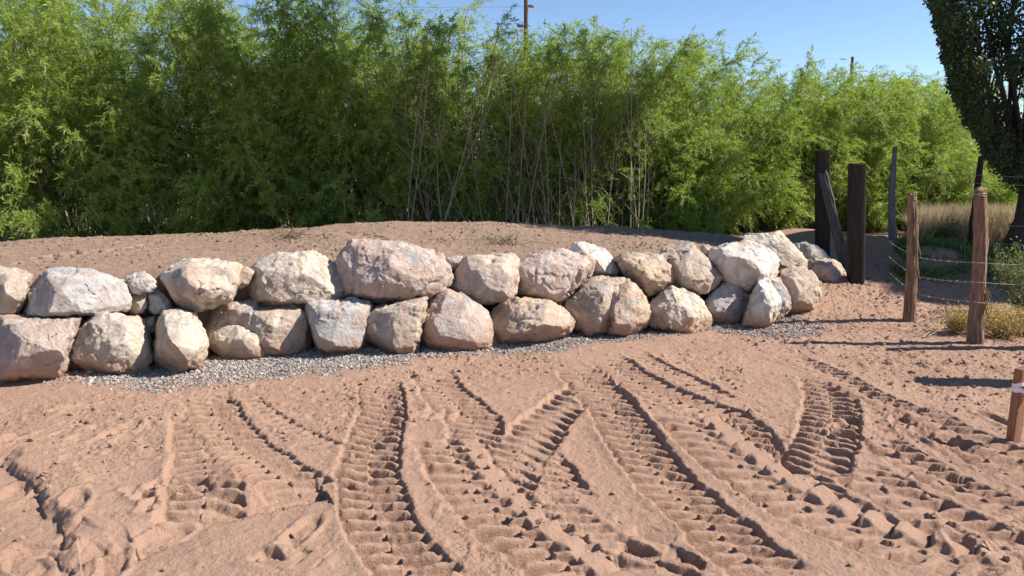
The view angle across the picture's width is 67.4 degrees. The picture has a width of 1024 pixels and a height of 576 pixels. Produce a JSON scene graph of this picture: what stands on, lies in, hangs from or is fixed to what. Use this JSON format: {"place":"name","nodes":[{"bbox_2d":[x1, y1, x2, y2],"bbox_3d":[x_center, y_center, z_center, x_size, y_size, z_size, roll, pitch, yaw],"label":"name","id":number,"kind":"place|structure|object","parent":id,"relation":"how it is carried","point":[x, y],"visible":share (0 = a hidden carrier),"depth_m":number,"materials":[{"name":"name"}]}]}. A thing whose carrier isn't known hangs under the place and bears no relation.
{"place":"outdoors","nodes":[
{"label":"outdoors","id":0,"kind":"place"},
{"bbox_2d":[0,177,1023,575],"bbox_3d":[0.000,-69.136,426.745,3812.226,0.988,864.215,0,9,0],"label":"ground","id":1,"kind":"structure","parent":0,"point":[706,521],"depth_m":4.41,"materials":[{"name":"beige sand"}]},
{"bbox_2d":[0,314,83,382],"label":"boulder","id":2,"kind":"object","parent":1,"relation":"on","point":[38,348],"visible":0.9,"depth_m":5.65,"materials":[{"name":"stone"}]},
{"bbox_2d":[0,265,33,314],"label":"boulder","id":3,"kind":"object","parent":2,"relation":"on","point":[16,283],"visible":0.91,"depth_m":5.95,"materials":[{"name":"stone"}]},
{"bbox_2d":[22,266,131,318],"bbox_3d":[-3.576,0.067,6.343,0.820,0.502,0.951,-4,10,-22],"label":"boulder","id":4,"kind":"object","parent":2,"relation":"on","point":[59,292],"visible":0.87,"depth_m":6.02,"materials":[{"name":"stone"}]},
{"bbox_2d":[0,1,90,241],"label":"willow shrub","id":5,"kind":"object","parent":1,"relation":"on","point":[31,188],"visible":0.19,"depth_m":11.95,"materials":[{"name":"green plant"}]},
{"bbox_2d":[0,0,149,241],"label":"willow shrub","id":6,"kind":"object","parent":1,"relation":"on","point":[64,5],"visible":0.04,"depth_m":13.60,"materials":[{"name":"green plant"}]},
{"bbox_2d":[0,0,206,240],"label":"willow shrub","id":7,"kind":"object","parent":1,"relation":"on","point":[44,102],"visible":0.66,"depth_m":11.36,"materials":[{"name":"green plant"}]},
{"bbox_2d":[69,312,152,374],"bbox_3d":[-3.248,0.453,6.199,0.651,0.589,0.810,-4,10,-21],"label":"boulder","id":8,"kind":"object","parent":1,"relation":"on","point":[117,343],"visible":0.88,"depth_m":5.93,"materials":[{"name":"stone"}]},
{"bbox_2d":[129,293,148,315],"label":"stone","id":9,"kind":"object","parent":8,"relation":"on","point":[140,304],"visible":0.76,"depth_m":6.32,"materials":[{"name":"beige stone"}]},
{"bbox_2d":[126,271,157,294],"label":"stone","id":10,"kind":"object","parent":9,"relation":"on","point":[141,282],"visible":0.96,"depth_m":6.29,"materials":[{"name":"beige stone"}]},
{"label":"stone","id":11,"kind":"object","parent":8,"relation":"on","visible":0},
{"bbox_2d":[144,316,156,333],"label":"stone","id":12,"kind":"object","parent":11,"relation":"on","point":[151,322],"visible":0.6,"depth_m":6.37,"materials":[{"name":"grey stone"}]},
{"bbox_2d":[1,0,228,234],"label":"willow shrub","id":13,"kind":"object","parent":1,"relation":"on","point":[92,45],"visible":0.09,"depth_m":13.28,"materials":[{"name":"green plant"}]},
{"bbox_2d":[12,0,287,236],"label":"willow shrub","id":14,"kind":"object","parent":1,"relation":"on","point":[116,134],"visible":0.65,"depth_m":11.56,"materials":[{"name":"green plant"}]},
{"bbox_2d":[153,308,208,372],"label":"boulder","id":15,"kind":"object","parent":1,"relation":"on","point":[181,342],"visible":0.95,"depth_m":6.03,"materials":[{"name":"stone"}]},
{"bbox_2d":[147,290,171,314],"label":"stone","id":16,"kind":"object","parent":15,"relation":"on","point":[159,301],"visible":0.81,"depth_m":6.36,"materials":[{"name":"grey stone"}]},
{"bbox_2d":[113,0,359,228],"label":"willow shrub","id":17,"kind":"object","parent":1,"relation":"on","point":[234,38],"visible":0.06,"depth_m":13.40,"materials":[{"name":"green plant"}]},
{"bbox_2d":[208,324,267,359],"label":"boulder","id":18,"kind":"object","parent":1,"relation":"on","point":[240,341],"visible":0.68,"depth_m":6.40,"materials":[{"name":"stone"}]},
{"bbox_2d":[110,0,387,233],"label":"willow shrub","id":19,"kind":"object","parent":1,"relation":"on","point":[238,155],"visible":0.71,"depth_m":11.78,"materials":[{"name":"green plant"}]},
{"bbox_2d":[203,299,311,356],"bbox_3d":[-2.289,0.412,6.880,1.061,0.685,0.926,0,9,0],"label":"boulder","id":20,"kind":"object","parent":1,"relation":"on","point":[280,330],"visible":0.5,"depth_m":6.53,"materials":[{"name":"stone"}]},
{"bbox_2d":[160,258,242,312],"bbox_3d":[-2.629,-0.014,6.543,0.672,0.498,0.853,-4,10,-24],"label":"boulder","id":21,"kind":"object","parent":20,"relation":"on","point":[197,285],"visible":0.99,"depth_m":6.31,"materials":[{"name":"stone"}]},
{"bbox_2d":[238,266,253,288],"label":"stone","id":22,"kind":"object","parent":21,"relation":"on","point":[246,274],"visible":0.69,"depth_m":6.58,"materials":[{"name":"beige stone"}]},
{"bbox_2d":[247,249,346,305],"bbox_3d":[-1.939,-0.073,6.949,0.895,0.565,0.821,-2,10,-14],"label":"boulder","id":23,"kind":"object","parent":20,"relation":"on","point":[288,278],"visible":0.81,"depth_m":6.64,"materials":[{"name":"stone"}]},
{"bbox_2d":[239,223,341,238],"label":"dead weed","id":24,"kind":"object","parent":1,"relation":"on","point":[295,235],"visible":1,"depth_m":8.51,"materials":[{"name":"brown plant"}]},
{"bbox_2d":[186,0,418,228],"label":"willow shrub","id":25,"kind":"object","parent":1,"relation":"on","point":[340,17],"visible":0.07,"depth_m":13.71,"materials":[{"name":"green plant"}]},
{"bbox_2d":[305,297,373,353],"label":"boulder","id":26,"kind":"object","parent":1,"relation":"on","point":[337,326],"visible":0.86,"depth_m":6.50,"materials":[{"name":"stone"}]},
{"bbox_2d":[233,0,498,227],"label":"willow shrub","id":27,"kind":"object","parent":1,"relation":"on","point":[328,198],"visible":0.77,"depth_m":12.08,"materials":[{"name":"green plant"}]},
{"bbox_2d":[365,296,428,353],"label":"boulder","id":28,"kind":"object","parent":1,"relation":"on","point":[396,327],"visible":0.86,"depth_m":6.54,"materials":[{"name":"stone"}]},
{"bbox_2d":[336,238,454,304],"bbox_3d":[-1.061,-0.154,7.090,1.094,0.659,0.972,0,9,0],"label":"boulder","id":29,"kind":"object","parent":28,"relation":"on","point":[376,271],"visible":0.91,"depth_m":6.76,"materials":[{"name":"stone"}]},
{"bbox_2d":[316,0,517,221],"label":"willow shrub","id":30,"kind":"object","parent":1,"relation":"on","point":[461,38],"visible":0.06,"depth_m":14.03,"materials":[{"name":"green plant"}]},
{"bbox_2d":[319,0,531,221],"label":"willow shrub","id":31,"kind":"object","parent":1,"relation":"on","point":[438,160],"visible":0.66,"depth_m":12.48,"materials":[{"name":"green plant"}]},
{"bbox_2d":[20,312,832,393],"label":"gravel","id":32,"kind":"structure","parent":1,"relation":"on","point":[348,361],"depth_m":6.36,"materials":[{"name":"grey gravel"}]},
{"bbox_2d":[420,288,497,350],"bbox_3d":[-0.494,0.317,6.973,0.705,0.633,0.767,-2,10,-13],"label":"boulder","id":33,"kind":"object","parent":1,"relation":"on","point":[459,321],"visible":0.91,"depth_m":6.74,"materials":[{"name":"stone"}]},
{"bbox_2d":[373,26,588,223],"bbox_3d":[-0.590,-2.925,15.760,4.716,4.367,4.775,0,9,0],"label":"willow shrub","id":34,"kind":"object","parent":1,"relation":"on","point":[478,78],"visible":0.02,"depth_m":14.44,"materials":[{"name":"green plant"}]},
{"bbox_2d":[463,230,550,245],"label":"dead weed","id":35,"kind":"object","parent":1,"relation":"on","point":[495,239],"visible":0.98,"depth_m":8.36,"materials":[{"name":"brown plant"}]},
{"bbox_2d":[0,220,1023,575],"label":"soil clods","id":36,"kind":"object","parent":1,"relation":"on","point":[538,522],"visible":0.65,"depth_m":5.96,"materials":[{"name":"brown soil"}]},
{"bbox_2d":[415,23,639,225],"bbox_3d":[0.266,-2.400,13.534,4.093,3.959,3.532,-8,12,-41],"label":"willow shrub","id":37,"kind":"object","parent":1,"relation":"on","point":[515,196],"visible":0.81,"depth_m":12.94,"materials":[{"name":"green plant"}]},
{"bbox_2d":[490,297,575,343],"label":"boulder","id":38,"kind":"object","parent":1,"relation":"on","point":[516,320],"visible":0.83,"depth_m":6.97,"materials":[{"name":"stone"}]},
{"bbox_2d":[450,252,519,304],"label":"boulder","id":39,"kind":"object","parent":38,"relation":"on","point":[490,279],"visible":0.91,"depth_m":7.03,"materials":[{"name":"stone"}]},
{"bbox_2d":[445,255,462,270],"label":"stone","id":40,"kind":"object","parent":39,"relation":"on","point":[454,261],"visible":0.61,"depth_m":7.30,"materials":[{"name":"beige stone"}]},
{"bbox_2d":[515,248,595,302],"bbox_3d":[0.416,-0.107,7.625,0.862,0.563,0.880,0,9,0],"label":"boulder","id":41,"kind":"object","parent":38,"relation":"on","point":[558,275],"visible":0.81,"depth_m":7.29,"materials":[{"name":"stone"}]},
{"bbox_2d":[571,241,620,276],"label":"boulder","id":42,"kind":"object","parent":41,"relation":"on","point":[605,265],"visible":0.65,"depth_m":7.81,"materials":[{"name":"stone"}]},
{"bbox_2d":[557,301,566,309],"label":"stone","id":43,"kind":"object","parent":38,"relation":"on","point":[562,304],"visible":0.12,"depth_m":7.58,"materials":[{"name":"beige stone"}]},
{"bbox_2d":[466,14,674,225],"bbox_3d":[1.003,-3.244,16.195,4.713,4.306,4.567,0,9,0],"label":"willow shrub","id":44,"kind":"object","parent":1,"relation":"on","point":[578,24],"visible":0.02,"depth_m":14.73,"materials":[{"name":"green plant"}]},
{"bbox_2d":[565,275,625,336],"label":"boulder","id":45,"kind":"object","parent":1,"relation":"on","point":[588,305],"visible":0.73,"depth_m":7.29,"materials":[{"name":"stone"}]},
{"bbox_2d":[496,18,707,228],"bbox_3d":[1.596,-2.606,14.076,3.546,3.987,4.117,6,11,31],"label":"willow shrub","id":46,"kind":"object","parent":1,"relation":"on","point":[600,205],"visible":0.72,"depth_m":13.21,"materials":[{"name":"green plant"}]},
{"bbox_2d":[608,278,652,336],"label":"boulder","id":47,"kind":"object","parent":1,"relation":"on","point":[631,313],"visible":0.77,"depth_m":7.27,"materials":[{"name":"stone"}]},
{"bbox_2d":[547,24,741,228],"bbox_3d":[2.776,-3.299,16.516,4.471,4.440,4.719,0,9,0],"label":"willow shrub","id":48,"kind":"object","parent":1,"relation":"on","point":[681,56],"visible":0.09,"depth_m":15.22,"materials":[{"name":"green plant"}]},
{"bbox_2d":[571,25,782,234],"bbox_3d":[2.725,-2.530,14.473,4.117,4.297,3.674,9,13,44],"label":"willow shrub","id":49,"kind":"object","parent":1,"relation":"on","point":[683,188],"visible":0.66,"depth_m":13.62,"materials":[{"name":"green plant"}]},
{"bbox_2d":[649,284,713,333],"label":"boulder","id":50,"kind":"object","parent":1,"relation":"on","point":[675,309],"visible":0.87,"depth_m":7.47,"materials":[{"name":"stone"}]},
{"bbox_2d":[613,251,674,299],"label":"boulder","id":51,"kind":"object","parent":50,"relation":"on","point":[652,275],"visible":0.78,"depth_m":7.65,"materials":[{"name":"stone"}]},
{"bbox_2d":[700,244,711,256],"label":"stone","id":52,"kind":"object","parent":1,"relation":"on","point":[704,249],"visible":0.58,"depth_m":8.22,"materials":[{"name":"beige stone"}]},
{"bbox_2d":[703,282,751,323],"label":"boulder","id":53,"kind":"object","parent":1,"relation":"on","point":[727,302],"visible":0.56,"depth_m":7.88,"materials":[{"name":"stone"}]},
{"bbox_2d":[659,240,723,295],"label":"boulder","id":54,"kind":"object","parent":53,"relation":"on","point":[696,271],"visible":0.81,"depth_m":7.78,"materials":[{"name":"stone"}]},
{"bbox_2d":[708,239,779,291],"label":"boulder","id":55,"kind":"object","parent":53,"relation":"on","point":[746,265],"visible":0.81,"depth_m":7.89,"materials":[{"name":"stone"}]},
{"bbox_2d":[640,67,814,224],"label":"willow shrub","id":56,"kind":"object","parent":1,"relation":"on","point":[756,88],"visible":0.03,"depth_m":15.64,"materials":[{"name":"green plant"}]},
{"bbox_2d":[646,87,831,236],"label":"willow shrub","id":57,"kind":"object","parent":1,"relation":"on","point":[740,202],"visible":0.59,"depth_m":14.35,"materials":[{"name":"green plant"}]},
{"bbox_2d":[741,277,781,327],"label":"boulder","id":58,"kind":"object","parent":1,"relation":"on","point":[763,307],"visible":0.97,"depth_m":7.67,"materials":[{"name":"stone"}]},
{"bbox_2d":[743,230,807,269],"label":"boulder","id":59,"kind":"object","parent":1,"relation":"on","point":[783,247],"visible":0.56,"depth_m":8.70,"materials":[{"name":"stone"}]},
{"bbox_2d":[771,277,791,320],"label":"boulder","id":60,"kind":"object","parent":1,"relation":"on","point":[781,289],"visible":0.59,"depth_m":8.06,"materials":[{"name":"stone"}]},
{"bbox_2d":[703,46,875,229],"bbox_3d":[5.584,-2.827,15.964,3.831,3.972,3.808,0,9,0],"label":"willow shrub","id":61,"kind":"object","parent":1,"relation":"on","point":[841,148],"visible":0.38,"depth_m":15.10,"materials":[{"name":"green plant"}]},
{"bbox_2d":[779,264,822,313],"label":"boulder","id":62,"kind":"object","parent":1,"relation":"on","point":[803,284],"visible":0.84,"depth_m":8.28,"materials":[{"name":"stone"}]},
{"bbox_2d":[792,242,829,258],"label":"boulder","id":63,"kind":"object","parent":1,"relation":"on","point":[808,250],"visible":0.53,"depth_m":9.62,"materials":[{"name":"stone"}]},
{"bbox_2d":[815,150,829,256],"bbox_3d":[4.036,-0.925,9.983,0.270,1.715,0.160,0,9,0],"label":"tie post","id":64,"kind":"object","parent":1,"relation":"on","point":[822,223],"visible":0.61,"depth_m":9.91,"materials":[{"name":"brown wood"}]},
{"bbox_2d":[733,64,915,226],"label":"willow shrub","id":65,"kind":"object","parent":1,"relation":"on","point":[870,76],"visible":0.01,"depth_m":16.92,"materials":[{"name":"green plant"}]},
{"bbox_2d":[807,257,845,281],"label":"boulder","id":66,"kind":"object","parent":1,"relation":"on","point":[826,269],"visible":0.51,"depth_m":9.27,"materials":[{"name":"stone"}]},
{"bbox_2d":[818,170,846,272],"bbox_3d":[4.096,-0.787,9.709,0.537,1.391,0.135,8,12,40],"label":"brace rail","id":67,"kind":"object","parent":1,"relation":"on","point":[831,210],"visible":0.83,"depth_m":9.67,"materials":[{"name":"grey wood"}]},
{"bbox_2d":[847,163,865,284],"bbox_3d":[4.107,-0.665,9.164,0.260,1.634,0.168,0,9,0],"label":"tie post","id":68,"kind":"object","parent":1,"relation":"on","point":[856,202],"visible":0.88,"depth_m":9.09,"materials":[{"name":"brown wood"}]},
{"bbox_2d":[787,65,973,219],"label":"willow shrub","id":69,"kind":"object","parent":1,"relation":"on","point":[916,78],"visible":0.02,"depth_m":17.51,"materials":[{"name":"green plant"}]},
{"bbox_2d":[888,146,897,239],"bbox_3d":[5.705,-1.316,11.429,0.200,1.579,0.131,0,9,0],"label":"wooden post","id":70,"kind":"object","parent":1,"relation":"on","point":[892,230],"visible":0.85,"depth_m":11.41,"materials":[{"name":"grey wood"}]},
{"bbox_2d":[898,177,1023,185],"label":"barbed wire","id":71,"kind":"object","parent":70,"relation":"attached to","point":[969,183],"visible":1,"depth_m":10.12,"materials":[{"name":"grey metal"}]},
{"bbox_2d":[902,191,920,321],"bbox_3d":[4.079,-0.229,7.845,0.177,1.504,0.140,0,9,0],"label":"cedar post","id":72,"kind":"object","parent":1,"relation":"on","point":[910,292],"visible":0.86,"depth_m":7.81,"materials":[{"name":"brown wood"}]},
{"bbox_2d":[889,241,1018,265],"bbox_3d":[4.484,-0.350,7.795,0.812,0.104,2.307,0,9,0],"label":"barbed wire","id":73,"kind":"object","parent":72,"relation":"attached to","point":[957,261],"visible":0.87,"depth_m":6.94,"materials":[{"name":"grey metal"}]},
{"bbox_2d":[889,257,1019,285],"bbox_3d":[4.502,-0.166,7.826,0.819,0.130,2.304,0,9,0],"label":"barbed wire","id":74,"kind":"object","parent":72,"relation":"attached to","point":[956,281],"visible":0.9,"depth_m":7.22,"materials":[{"name":"grey metal"}]},
{"bbox_2d":[893,276,1023,307],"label":"barbed wire","id":75,"kind":"object","parent":72,"relation":"attached to","point":[1005,305],"visible":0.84,"depth_m":6.95,"materials":[{"name":"grey metal"}]},
{"bbox_2d":[904,307,966,337],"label":"dry twigs","id":76,"kind":"object","parent":1,"relation":"on","point":[927,317],"visible":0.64,"depth_m":7.64,"materials":[{"name":"beige plant"}]},
{"bbox_2d":[927,216,966,240],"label":"dark weed","id":77,"kind":"object","parent":1,"relation":"on","point":[949,231],"visible":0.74,"depth_m":12.36,"materials":[{"name":"green plant"}]},
{"bbox_2d":[872,75,1023,153],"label":"willow shrub","id":78,"kind":"object","parent":1,"relation":"on","point":[943,90],"visible":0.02,"depth_m":18.71,"materials":[{"name":"green plant"}]},
{"bbox_2d":[937,300,968,334],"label":"yellow weed","id":79,"kind":"object","parent":1,"relation":"on","point":[958,322],"visible":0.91,"depth_m":7.33,"materials":[{"name":"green plant"}]},
{"bbox_2d":[883,232,1023,291],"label":"ground cover","id":80,"kind":"object","parent":1,"relation":"on","point":[960,246],"visible":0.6,"depth_m":9.87,"materials":[{"name":"green plant"}]},
{"bbox_2d":[899,127,1017,209],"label":"willow shrub","id":81,"kind":"object","parent":1,"relation":"on","point":[1011,195],"visible":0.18,"depth_m":17.09,"materials":[{"name":"green plant"}]},
{"bbox_2d":[922,0,1023,252],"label":"poplar tree","id":82,"kind":"object","parent":1,"relation":"on","point":[968,80],"visible":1,"depth_m":10.23,"materials":[{"name":"green plant"}]},
{"bbox_2d":[966,155,983,245],"bbox_3d":[6.123,-1.018,10.169,0.108,1.457,0.088,0,9,0],"label":"wooden post","id":83,"kind":"object","parent":1,"relation":"on","point":[979,170],"visible":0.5,"depth_m":10.10,"materials":[{"name":"brown wood"}]},
{"bbox_2d":[896,169,1005,176],"bbox_3d":[6.220,-1.543,10.335,2.254,0.106,0.631,9,13,43],"label":"barbed wire","id":84,"kind":"object","parent":83,"relation":"attached to","point":[949,174],"visible":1,"depth_m":10.47,"materials":[{"name":"grey metal"}]},
{"bbox_2d":[966,186,991,343],"bbox_3d":[4.186,-0.109,6.883,0.242,1.586,0.159,0,9,0],"label":"cedar post","id":85,"kind":"object","parent":1,"relation":"on","point":[976,316],"visible":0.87,"depth_m":6.85,"materials":[{"name":"brown wood"}]},
{"bbox_2d":[960,294,1010,327],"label":"yellow weed","id":86,"kind":"object","parent":1,"relation":"on","point":[988,308],"visible":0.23,"depth_m":7.64,"materials":[{"name":"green plant"}]},
{"bbox_2d":[988,207,1014,240],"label":"dark weed","id":87,"kind":"object","parent":1,"relation":"on","point":[998,219],"visible":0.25,"depth_m":12.71,"materials":[{"name":"green plant"}]},
{"bbox_2d":[984,302,1023,341],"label":"yellow weed","id":88,"kind":"object","parent":1,"relation":"on","point":[999,328],"visible":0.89,"depth_m":7.18,"materials":[{"name":"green plant"}]},
{"bbox_2d":[988,236,1023,315],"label":"green bush","id":89,"kind":"object","parent":1,"relation":"on","point":[1018,280],"visible":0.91,"depth_m":8.09,"materials":[{"name":"green plant"}]},
{"bbox_2d":[999,298,1023,334],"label":"yellow weed","id":90,"kind":"object","parent":1,"relation":"on","point":[1020,313],"visible":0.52,"depth_m":7.36,"materials":[{"name":"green plant"}]},
{"bbox_2d":[1006,366,1023,442],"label":"survey stake","id":91,"kind":"object","parent":1,"relation":"on","point":[1015,421],"visible":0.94,"depth_m":4.53,"materials":[{"name":"brown wood"}]},
{"bbox_2d":[0,0,1023,161],"label":"sky","id":92,"kind":"structure","parent":0,"point":[897,34],"materials":[{"name":"blue"}]},
{"bbox_2d":[897,200,1015,242],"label":"dry grass","id":93,"kind":"structure","parent":0,"point":[930,217],"depth_m":12.63,"materials":[{"name":"beige plant"}]},
{"label":"outer ground","id":94,"kind":"structure","parent":0,"visible":0},
{"bbox_2d":[517,0,533,52],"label":"utility pole","id":95,"kind":"object","parent":94,"relation":"on","point":[526,5],"visible":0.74,"depth_m":38.22,"materials":[{"name":"brown wood"}]},
{"bbox_2d":[540,9,832,58],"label":"power line","id":96,"kind":"object","parent":95,"relation":"attached to","point":[681,38],"visible":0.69,"depth_m":52.77,"materials":[{"name":"black metal"}]},
{"bbox_2d":[842,57,853,72],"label":"utility pole","id":97,"kind":"object","parent":94,"relation":"on","point":[852,59],"visible":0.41,"depth_m":91.73,"materials":[{"name":"brown wood"}]},
{"bbox_2d":[757,67,942,233],"bbox_3d":[7.176,-2.801,16.650,3.724,3.909,3.842,8,12,41],"label":"willow shrub","id":98,"kind":"object","parent":94,"relation":"on","point":[878,152],"visible":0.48,"depth_m":15.60,"materials":[{"name":"green plant"}]},
{"bbox_2d":[832,74,1006,229],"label":"willow shrub","id":99,"kind":"object","parent":94,"relation":"on","point":[943,157],"visible":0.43,"depth_m":16.42,"materials":[{"name":"green plant"}]}
]}

